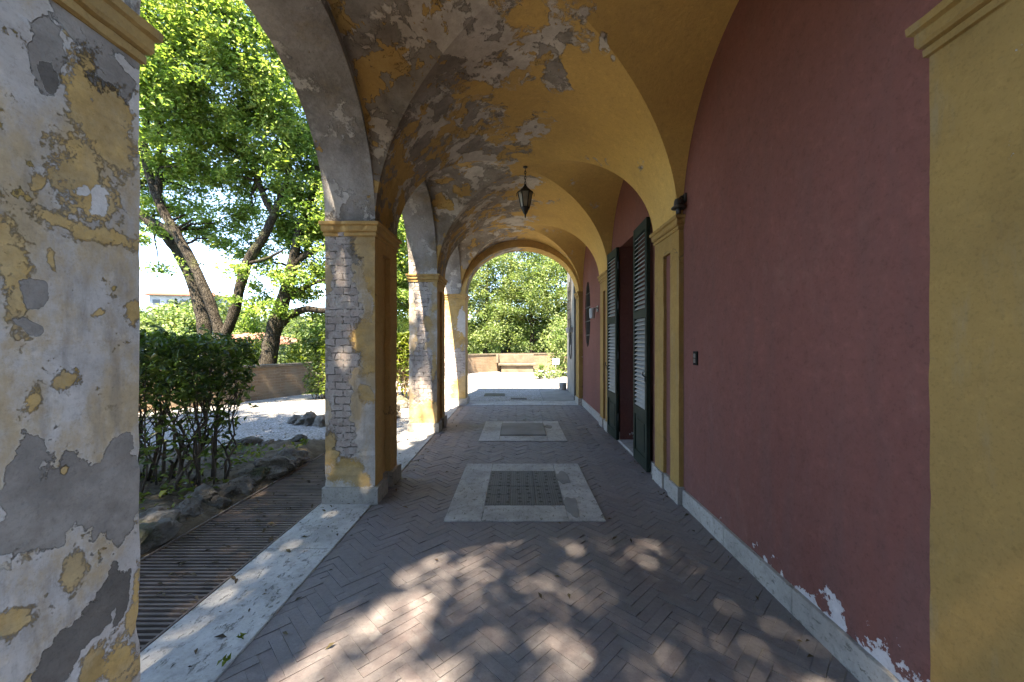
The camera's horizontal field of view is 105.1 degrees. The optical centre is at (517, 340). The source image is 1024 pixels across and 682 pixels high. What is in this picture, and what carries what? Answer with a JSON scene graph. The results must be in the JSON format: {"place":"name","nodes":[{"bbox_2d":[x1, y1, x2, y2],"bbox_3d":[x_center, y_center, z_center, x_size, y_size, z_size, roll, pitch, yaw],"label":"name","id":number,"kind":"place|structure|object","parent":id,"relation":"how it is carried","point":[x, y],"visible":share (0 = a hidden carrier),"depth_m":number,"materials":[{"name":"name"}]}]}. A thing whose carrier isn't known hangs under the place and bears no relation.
{"place":"outdoors","nodes":[
{"label":"outdoors","id":0,"kind":"place"},
{"bbox_2d":[138,370,566,558],"bbox_3d":[-1.000,1.408,-0.493,34.000,0.001,39.015,0,0,0],"label":"gravel court","id":1,"kind":"object","parent":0,"point":[527,385],"visible":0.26,"depth_m":8.18,"materials":[{"name":"white gravel"}]},
{"bbox_2d":[136,452,325,652],"bbox_3d":[-2.045,1.475,2.602,0.710,0.170,4.803,0,0,0],"label":"floor grating","id":2,"kind":"object","parent":1,"relation":"on","point":[159,615],"visible":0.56,"depth_m":2.62,"materials":[{"name":"metal"}]},
{"bbox_2d":[139,439,325,558],"bbox_3d":[-4.005,1.346,2.875,3.190,0.168,5.350,0,0,0],"label":"planting bed","id":3,"kind":"object","parent":1,"relation":"on","point":[314,448],"visible":0.23,"depth_m":3.73,"materials":[{"name":"soil"}]},
{"bbox_2d":[139,518,182,553],"bbox_3d":[-2.557,1.345,2.675,0.326,0.244,0.304,0,0,-2],"label":"border rock","id":4,"kind":"object","parent":3,"relation":"on","point":[157,532],"visible":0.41,"depth_m":2.65,"materials":[{"name":"grey stone"}]},
{"bbox_2d":[139,506,185,522],"bbox_3d":[-2.643,1.337,2.857,0.362,0.253,0.404,0,0,-17],"label":"border rock","id":5,"kind":"object","parent":3,"relation":"on","point":[153,514],"visible":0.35,"depth_m":2.80,"materials":[{"name":"grey stone"}]},
{"bbox_2d":[160,504,188,517],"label":"border rock","id":6,"kind":"object","parent":3,"relation":"on","point":[184,514],"visible":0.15,"depth_m":2.99,"materials":[{"name":"grey stone"}]},
{"bbox_2d":[172,497,203,516],"bbox_3d":[-2.619,1.331,3.077,0.264,0.184,0.193,0,0,23],"label":"border rock","id":7,"kind":"object","parent":3,"relation":"on","point":[192,507],"visible":0.51,"depth_m":3.06,"materials":[{"name":"grey stone"}]},
{"bbox_2d":[138,323,259,492],"bbox_3d":[-3.753,0.589,3.510,2.419,1.518,1.051,0,0,0],"label":"clipped hedge","id":8,"kind":"object","parent":3,"relation":"on","point":[162,355],"visible":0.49,"depth_m":3.43,"materials":[{"name":"green plant"}]},
{"bbox_2d":[184,483,231,508],"bbox_3d":[-2.628,1.330,3.308,0.356,0.204,0.355,0,0,44],"label":"border rock","id":9,"kind":"object","parent":3,"relation":"on","point":[206,494],"visible":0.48,"depth_m":3.25,"materials":[{"name":"grey stone"}]},
{"bbox_2d":[190,349,251,476],"bbox_3d":[-2.821,0.677,3.730,0.485,1.229,0.422,0,0,-29],"label":"sapling","id":10,"kind":"object","parent":3,"relation":"on","point":[219,406],"visible":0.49,"depth_m":3.72,"materials":[{"name":"green plant"}]},
{"bbox_2d":[139,438,308,509],"bbox_3d":[-3.107,1.260,3.820,1.040,0.098,2.386,0,0,0],"label":"ground cover","id":11,"kind":"object","parent":3,"relation":"on","point":[164,485],"visible":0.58,"depth_m":3.90,"materials":[{"name":"green plant"}]},
{"bbox_2d":[214,486,239,497],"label":"border rock","id":12,"kind":"object","parent":3,"relation":"on","point":[230,491],"visible":0.54,"depth_m":3.42,"materials":[{"name":"grey stone"}]},
{"bbox_2d":[212,476,253,494],"bbox_3d":[-2.599,1.354,3.529,0.361,0.208,0.219,0,0,-15],"label":"border rock","id":13,"kind":"object","parent":3,"relation":"on","point":[245,486],"visible":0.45,"depth_m":3.56,"materials":[{"name":"grey stone"}]},
{"bbox_2d":[231,436,263,446],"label":"border rock","id":14,"kind":"object","parent":3,"relation":"on","point":[253,439],"visible":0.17,"depth_m":4.87,"materials":[{"name":"grey stone"}]},
{"bbox_2d":[245,475,256,485],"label":"border rock","id":15,"kind":"object","parent":3,"relation":"on","point":[248,478],"visible":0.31,"depth_m":3.68,"materials":[{"name":"grey stone"}]},
{"bbox_2d":[236,467,270,482],"bbox_3d":[-2.619,1.353,3.820,0.320,0.223,0.292,0,0,-3],"label":"border rock","id":16,"kind":"object","parent":3,"relation":"on","point":[258,474],"visible":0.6,"depth_m":3.80,"materials":[{"name":"grey stone"}]},
{"bbox_2d":[261,439,273,445],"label":"border rock","id":17,"kind":"object","parent":3,"relation":"on","point":[268,441],"visible":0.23,"depth_m":4.94,"materials":[{"name":"grey stone"}]},
{"bbox_2d":[252,455,297,473],"bbox_3d":[-2.544,1.323,4.136,0.295,0.262,0.436,0,0,43],"label":"border rock","id":18,"kind":"object","parent":3,"relation":"on","point":[283,461],"visible":0.48,"depth_m":4.05,"materials":[{"name":"grey stone"}]},
{"bbox_2d":[265,465,287,478],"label":"border rock","id":19,"kind":"object","parent":3,"relation":"on","point":[276,472],"visible":0.52,"depth_m":3.98,"materials":[{"name":"grey stone"}]},
{"bbox_2d":[275,448,304,466],"bbox_3d":[-2.575,1.329,4.379,0.341,0.239,0.376,0,0,39],"label":"border rock","id":20,"kind":"object","parent":3,"relation":"on","point":[299,455],"visible":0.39,"depth_m":4.37,"materials":[{"name":"grey stone"}]},
{"bbox_2d":[285,456,299,466],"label":"border rock","id":21,"kind":"object","parent":3,"relation":"on","point":[296,462],"visible":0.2,"depth_m":4.27,"materials":[{"name":"grey stone"}]},
{"bbox_2d":[289,434,307,441],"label":"border rock","id":22,"kind":"object","parent":3,"relation":"on","point":[297,437],"visible":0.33,"depth_m":5.10,"materials":[{"name":"grey stone"}]},
{"bbox_2d":[301,450,310,462],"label":"border rock","id":23,"kind":"object","parent":3,"relation":"on","point":[307,458],"visible":0.27,"depth_m":4.54,"materials":[{"name":"grey stone"}]},
{"bbox_2d":[287,414,301,423],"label":"border rock","id":24,"kind":"object","parent":1,"relation":"on","point":[293,418],"visible":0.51,"depth_m":6.67,"materials":[{"name":"grey stone"}]},
{"bbox_2d":[292,417,304,425],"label":"border rock","id":25,"kind":"object","parent":1,"relation":"on","point":[300,421],"visible":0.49,"depth_m":6.54,"materials":[{"name":"grey stone"}]},
{"bbox_2d":[140,405,459,681],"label":"stone kerb strip","id":26,"kind":"object","parent":1,"relation":"on","point":[274,568],"visible":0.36,"depth_m":2.10,"materials":[{"name":"stone"}]},
{"bbox_2d":[216,653,230,666],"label":"weed","id":27,"kind":"object","parent":26,"relation":"on","point":[225,660],"visible":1,"depth_m":1.68,"materials":[{"name":"green plant"}]},
{"bbox_2d":[236,632,246,639],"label":"weed","id":28,"kind":"object","parent":26,"relation":"on","point":[241,635],"visible":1,"depth_m":1.82,"materials":[{"name":"green plant"}]},
{"bbox_2d":[302,411,316,425],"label":"border rock","id":29,"kind":"object","parent":1,"relation":"on","point":[309,417],"visible":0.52,"depth_m":6.50,"materials":[{"name":"grey stone"}]},
{"bbox_2d":[300,337,325,398],"bbox_3d":[-4.837,0.643,9.610,0.629,1.598,0.756,0,0,0],"label":"dark hedge","id":30,"kind":"object","parent":1,"relation":"on","point":[314,343],"visible":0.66,"depth_m":9.35,"materials":[{"name":"green plant"}]},
{"bbox_2d":[312,414,324,427],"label":"border rock","id":31,"kind":"object","parent":1,"relation":"on","point":[319,421],"visible":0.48,"depth_m":6.43,"materials":[{"name":"grey stone"}]},
{"bbox_2d":[139,353,565,412],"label":"parapet wall","id":32,"kind":"structure","parent":1,"relation":"on","point":[270,381],"depth_m":9.96,"materials":[{"name":"brick"}]},
{"bbox_2d":[317,330,409,398],"bbox_3d":[-3.406,0.563,9.459,2.401,1.751,1.095,0,0,0],"label":"court hedge","id":33,"kind":"object","parent":1,"relation":"on","point":[402,348],"visible":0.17,"depth_m":9.11,"materials":[{"name":"green plant"}]},
{"bbox_2d":[397,400,408,408],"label":"border rock","id":34,"kind":"object","parent":1,"relation":"on","point":[403,403],"visible":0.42,"depth_m":8.19,"materials":[{"name":"beige stone"}]},
{"bbox_2d":[397,395,408,401],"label":"border rock","id":35,"kind":"object","parent":1,"relation":"on","point":[400,397],"visible":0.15,"depth_m":8.48,"materials":[{"name":"beige stone"}]},
{"bbox_2d":[141,400,813,666],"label":"fallen leaves","id":36,"kind":"object","parent":1,"relation":"on","point":[285,632],"visible":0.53,"depth_m":2.79,"materials":[{"name":"brown plant"}]},
{"bbox_2d":[484,393,504,395],"bbox_3d":[-0.590,1.415,10.225,0.540,0.039,0.450,0,0,0],"label":"drain cover","id":37,"kind":"object","parent":1,"relation":"on","point":[494,394],"visible":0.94,"depth_m":10.24,"materials":[{"name":"metal"}]},
{"bbox_2d":[0,0,1023,681],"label":"portico","id":38,"kind":"structure","parent":1,"relation":"on","point":[822,276],"depth_m":1.81,"materials":[{"name":"paint"}]},
{"bbox_2d":[516,166,532,217],"bbox_3d":[0.100,-1.883,4.970,0.232,0.657,0.202,0,0,0],"label":"hanging lantern","id":39,"kind":"object","parent":38,"relation":"hanging from","point":[525,193],"visible":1,"depth_m":4.93,"materials":[{"name":"black metal"}]},
{"bbox_2d":[585,283,589,344],"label":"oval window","id":40,"kind":"structure","parent":38,"relation":"in","point":[588,294],"depth_m":7.93,"materials":[{"name":"black metal"}]},
{"bbox_2d":[589,306,597,318],"bbox_3d":[1.347,-0.510,6.930,0.154,0.220,0.110,0,0,0],"label":"wall lamp","id":41,"kind":"object","parent":38,"relation":"attached to","point":[591,313],"visible":1,"depth_m":6.89,"materials":[{"name":"grey metal"}]},
{"bbox_2d":[671,193,686,213],"bbox_3d":[1.369,-1.161,3.320,0.127,0.167,0.118,0,0,0],"label":"wall spotlight","id":42,"kind":"object","parent":38,"relation":"attached to","point":[679,205],"depth_m":3.30,"materials":[{"name":"black metal"}]},
{"bbox_2d":[693,351,697,364],"bbox_3d":[1.416,0.137,3.121,0.016,0.110,0.068,0,0,0],"label":"switch box","id":43,"kind":"object","parent":38,"relation":"attached to","point":[695,357],"visible":1,"depth_m":3.10,"materials":[{"name":"grey plastic"}]},
{"bbox_2d":[496,354,535,371],"bbox_3d":[-0.060,1.010,17.875,1.820,0.820,0.850,0,0,0],"label":"stone bench","id":44,"kind":"object","parent":1,"relation":"on","point":[515,362],"visible":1,"depth_m":17.75,"materials":[{"name":"beige stone"}]},
{"bbox_2d":[467,401,577,405],"bbox_3d":[0.100,1.418,8.761,2.520,0.064,0.518,0,0,0],"label":"stone threshold","id":45,"kind":"object","parent":1,"relation":"on","point":[514,403],"visible":0.67,"depth_m":8.69,"materials":[{"name":"stone"}]},
{"bbox_2d":[533,363,544,378],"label":"bush","id":46,"kind":"object","parent":1,"relation":"on","point":[540,367],"visible":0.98,"depth_m":14.59,"materials":[{"name":"green plant"}]},
{"bbox_2d":[541,364,563,379],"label":"bush","id":47,"kind":"object","parent":1,"relation":"on","point":[551,372],"visible":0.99,"depth_m":14.65,"materials":[{"name":"green plant"}]},
{"bbox_2d":[539,314,566,376],"bbox_3d":[1.774,0.133,15.573,1.850,2.625,1.952,0,0,0],"label":"tall bush","id":48,"kind":"object","parent":1,"relation":"on","point":[562,366],"visible":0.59,"depth_m":15.50,"materials":[{"name":"green plant"}]},
{"bbox_2d":[552,358,558,372],"bbox_3d":[1.470,1.040,15.013,0.260,0.760,0.047,0,0,0],"label":"garden sign","id":49,"kind":"object","parent":1,"relation":"on","point":[555,361],"visible":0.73,"depth_m":14.99,"materials":[{"name":"white paint"}]},
{"bbox_2d":[539,389,574,400],"bbox_3d":[1.022,1.423,10.165,0.805,0.054,2.270,0,0,0],"label":"concrete apron","id":50,"kind":"object","parent":1,"relation":"on","point":[555,395],"visible":0.64,"depth_m":10.04,"materials":[{"name":"grey concrete"}]},
{"bbox_2d":[559,382,566,389],"bbox_3d":[1.300,1.300,11.200,0.224,0.220,0.224,0,0,0],"label":"stone pot","id":51,"kind":"object","parent":50,"relation":"on","point":[562,385],"visible":0.95,"depth_m":11.11,"materials":[{"name":"stone"}]},
{"bbox_2d":[139,0,566,319],"label":"sky","id":52,"kind":"structure","parent":0,"point":[216,283],"materials":[{"name":"white"}]},
{"bbox_2d":[216,405,858,681],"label":"brick floor","id":53,"kind":"structure","parent":0,"point":[665,595],"depth_m":2.14,"materials":[{"name":"grey brick"}]},
{"bbox_2d":[478,421,566,441],"bbox_3d":[0.077,1.384,6.107,1.237,0.032,1.326,0,0,0],"label":"manhole","id":54,"kind":"object","parent":53,"relation":"on","point":[521,431],"visible":1,"depth_m":5.93,"materials":[{"name":"stone"}]},
{"bbox_2d":[444,464,605,521],"bbox_3d":[0.058,1.392,3.731,1.255,0.016,1.409,0,0,0],"label":"manhole","id":55,"kind":"object","parent":53,"relation":"on","point":[477,491],"visible":1,"depth_m":3.52,"materials":[{"name":"stone"}]},
{"bbox_2d":[556,471,569,483],"bbox_3d":[0.458,1.391,3.989,0.132,0.018,0.379,0,0,0],"label":"cement patch","id":56,"kind":"object","parent":53,"relation":"on","point":[562,477],"visible":0.94,"depth_m":3.97,"materials":[{"name":"concrete"}]},
{"bbox_2d":[563,497,578,517],"bbox_3d":[0.456,1.391,3.276,0.119,0.018,0.404,0,0,0],"label":"cement patch","id":57,"kind":"object","parent":53,"relation":"on","point":[570,504],"visible":0.91,"depth_m":3.27,"materials":[{"name":"concrete"}]},
{"bbox_3d":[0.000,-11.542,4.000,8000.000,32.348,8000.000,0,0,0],"label":"hillside","id":58,"kind":"structure","parent":0,"visible":0},
{"bbox_2d":[140,303,186,327],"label":"slope tree","id":59,"kind":"object","parent":58,"relation":"on","point":[146,318],"visible":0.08,"depth_m":52.85,"materials":[{"name":"green plant"}]},
{"bbox_2d":[140,311,193,331],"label":"slope tree","id":60,"kind":"object","parent":58,"relation":"on","point":[144,322],"visible":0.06,"depth_m":46.91,"materials":[{"name":"green plant"}]},
{"bbox_2d":[149,306,191,322],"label":"slope tree","id":61,"kind":"object","parent":58,"relation":"on","point":[164,312],"visible":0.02,"depth_m":51.55,"materials":[{"name":"green plant"}]},
{"bbox_2d":[146,305,196,335],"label":"slope tree","id":62,"kind":"object","parent":58,"relation":"on","point":[182,315],"visible":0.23,"depth_m":46.84,"materials":[{"name":"green plant"}]},
{"bbox_2d":[154,300,189,311],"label":"slope tree","id":63,"kind":"object","parent":58,"relation":"on","point":[167,304],"visible":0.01,"depth_m":61.35,"materials":[{"name":"green plant"}]},
{"bbox_2d":[138,117,212,363],"bbox_3d":[-13.260,-3.414,13.598,6.228,11.153,4.188,0,0,0],"label":"oak tree","id":64,"kind":"object","parent":58,"relation":"on","point":[202,317],"visible":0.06,"depth_m":13.07,"materials":[{"name":"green plant"}]},
{"bbox_2d":[157,319,196,359],"bbox_3d":[-12.761,0.601,14.517,3.238,2.849,2.411,0,0,0],"label":"garden shrub","id":65,"kind":"object","parent":58,"relation":"on","point":[177,333],"visible":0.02,"depth_m":14.58,"materials":[{"name":"green plant"}]},
{"bbox_2d":[141,291,228,314],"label":"hillside villa","id":66,"kind":"object","parent":58,"relation":"on","point":[156,297],"visible":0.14,"depth_m":87.09,"materials":[{"name":"white paint"}]},
{"bbox_2d":[153,299,159,304],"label":"window","id":67,"kind":"structure","parent":66,"relation":"in","point":[154,300],"depth_m":86.67,"materials":[{"name":"blue glass"}]},
{"bbox_2d":[164,300,239,328],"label":"slope tree","id":68,"kind":"object","parent":58,"relation":"on","point":[190,307],"visible":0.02,"depth_m":50.77,"materials":[{"name":"green plant"}]},
{"bbox_2d":[165,291,245,312],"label":"slope tree","id":69,"kind":"object","parent":58,"relation":"on","point":[189,299],"visible":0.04,"depth_m":62.58,"materials":[{"name":"green plant"}]},
{"bbox_2d":[138,0,319,363],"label":"oak tree","id":70,"kind":"object","parent":58,"relation":"on","point":[174,92],"visible":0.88,"depth_m":11.25,"materials":[{"name":"green plant"}]},
{"bbox_2d":[217,299,253,329],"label":"slope tree","id":71,"kind":"object","parent":58,"relation":"on","point":[221,306],"visible":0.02,"depth_m":58.05,"materials":[{"name":"green plant"}]},
{"bbox_2d":[220,306,266,332],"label":"slope tree","id":72,"kind":"object","parent":58,"relation":"on","point":[224,316],"visible":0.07,"depth_m":50.03,"materials":[{"name":"green plant"}]},
{"bbox_2d":[233,333,260,364],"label":"garden shrub","id":73,"kind":"object","parent":58,"relation":"on","point":[257,349],"visible":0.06,"depth_m":13.43,"materials":[{"name":"green plant"}]},
{"bbox_2d":[233,333,300,356],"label":"garden house","id":74,"kind":"structure","parent":58,"relation":"on","point":[246,334],"depth_m":37.34,"materials":[{"name":"orange"}]},
{"bbox_2d":[238,331,296,364],"bbox_3d":[-9.917,0.779,15.655,2.767,2.466,2.301,0,0,0],"label":"garden shrub","id":75,"kind":"object","parent":58,"relation":"on","point":[259,337],"visible":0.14,"depth_m":15.34,"materials":[{"name":"green plant"}]},
{"bbox_2d":[277,331,310,363],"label":"garden shrub","id":76,"kind":"object","parent":58,"relation":"on","point":[281,358],"visible":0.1,"depth_m":13.43,"materials":[{"name":"green plant"}]},
{"bbox_2d":[281,318,306,335],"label":"slope tree","id":77,"kind":"object","parent":58,"relation":"on","point":[287,327],"visible":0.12,"depth_m":68.13,"materials":[{"name":"green plant"}]},
{"bbox_2d":[274,326,322,362],"bbox_3d":[-6.773,0.756,13.005,2.245,2.508,2.092,0,0,0],"label":"garden shrub","id":78,"kind":"object","parent":58,"relation":"on","point":[295,352],"visible":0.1,"depth_m":12.49,"materials":[{"name":"green plant"}]},
{"bbox_2d":[288,312,309,330],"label":"slope tree","id":79,"kind":"object","parent":58,"relation":"on","point":[301,316],"visible":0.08,"depth_m":94.28,"materials":[{"name":"green plant"}]},
{"bbox_2d":[286,331,313,338],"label":"slope tree","id":80,"kind":"object","parent":58,"relation":"on","point":[297,335],"visible":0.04,"depth_m":41.33,"materials":[{"name":"green plant"}]},
{"bbox_2d":[287,320,322,336],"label":"slope tree","id":81,"kind":"object","parent":58,"relation":"on","point":[297,328],"visible":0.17,"depth_m":67.18,"materials":[{"name":"green plant"}]},
{"bbox_2d":[217,112,408,363],"bbox_3d":[-5.744,-2.609,13.003,7.214,9.328,4.509,0,0,-28],"label":"oak tree","id":82,"kind":"object","parent":58,"relation":"on","point":[294,230],"visible":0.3,"depth_m":12.20,"materials":[{"name":"green plant"}]},
{"bbox_2d":[397,261,408,332],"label":"leafy tree","id":83,"kind":"object","parent":58,"relation":"on","point":[400,319],"depth_m":17.23,"materials":[{"name":"green plant"}]},
{"bbox_2d":[397,297,476,332],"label":"leafy tree","id":84,"kind":"object","parent":58,"relation":"on","point":[398,330],"depth_m":19.71,"materials":[{"name":"green plant"}]},
{"bbox_2d":[467,264,505,353],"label":"leafy tree","id":85,"kind":"object","parent":58,"relation":"on","point":[471,348],"visible":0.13,"depth_m":20.39,"materials":[{"name":"green plant"}]},
{"bbox_2d":[468,253,520,353],"bbox_3d":[-1.749,-2.108,20.533,4.236,7.121,5.371,0,0,0],"label":"leafy tree","id":86,"kind":"object","parent":58,"relation":"on","point":[491,331],"visible":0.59,"depth_m":20.06,"materials":[{"name":"green plant"}]},
{"bbox_2d":[468,326,526,353],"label":"slope tree","id":87,"kind":"object","parent":58,"relation":"on","point":[490,348],"visible":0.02,"depth_m":36.66,"materials":[{"name":"green plant"}]},
{"bbox_2d":[469,252,545,352],"bbox_3d":[-0.825,-2.650,24.550,6.202,9.596,5.886,0,0,0],"label":"leafy tree","id":88,"kind":"object","parent":58,"relation":"on","point":[504,349],"visible":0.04,"depth_m":24.34,"materials":[{"name":"green plant"}]},
{"bbox_2d":[469,251,549,352],"bbox_3d":[-0.391,-2.573,21.766,5.045,8.050,4.884,0,0,0],"label":"leafy tree","id":89,"kind":"object","parent":58,"relation":"on","point":[521,327],"visible":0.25,"depth_m":21.04,"materials":[{"name":"green plant"}]},
{"bbox_2d":[493,328,549,352],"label":"slope tree","id":90,"kind":"object","parent":58,"relation":"on","point":[527,351],"visible":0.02,"depth_m":35.73,"materials":[{"name":"green plant"}]},
{"bbox_2d":[493,251,566,352],"bbox_3d":[0.851,-2.533,20.696,4.649,7.976,4.375,0,0,0],"label":"leafy tree","id":91,"kind":"object","parent":58,"relation":"on","point":[533,306],"visible":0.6,"depth_m":20.19,"materials":[{"name":"green plant"}]},
{"bbox_2d":[506,254,566,352],"bbox_3d":[1.450,-2.238,24.543,5.818,9.265,5.286,0,0,17],"label":"leafy tree","id":92,"kind":"object","parent":58,"relation":"on","point":[537,324],"visible":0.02,"depth_m":24.01,"materials":[{"name":"green plant"}]},
{"bbox_2d":[518,254,566,352],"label":"leafy tree","id":93,"kind":"object","parent":58,"relation":"on","point":[556,267],"visible":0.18,"depth_m":20.75,"materials":[{"name":"green plant"}]},
{"bbox_2d":[533,265,566,348],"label":"leafy tree","id":94,"kind":"object","parent":58,"relation":"on","point":[556,296],"visible":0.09,"depth_m":20.25,"materials":[{"name":"green plant"}]}
]}

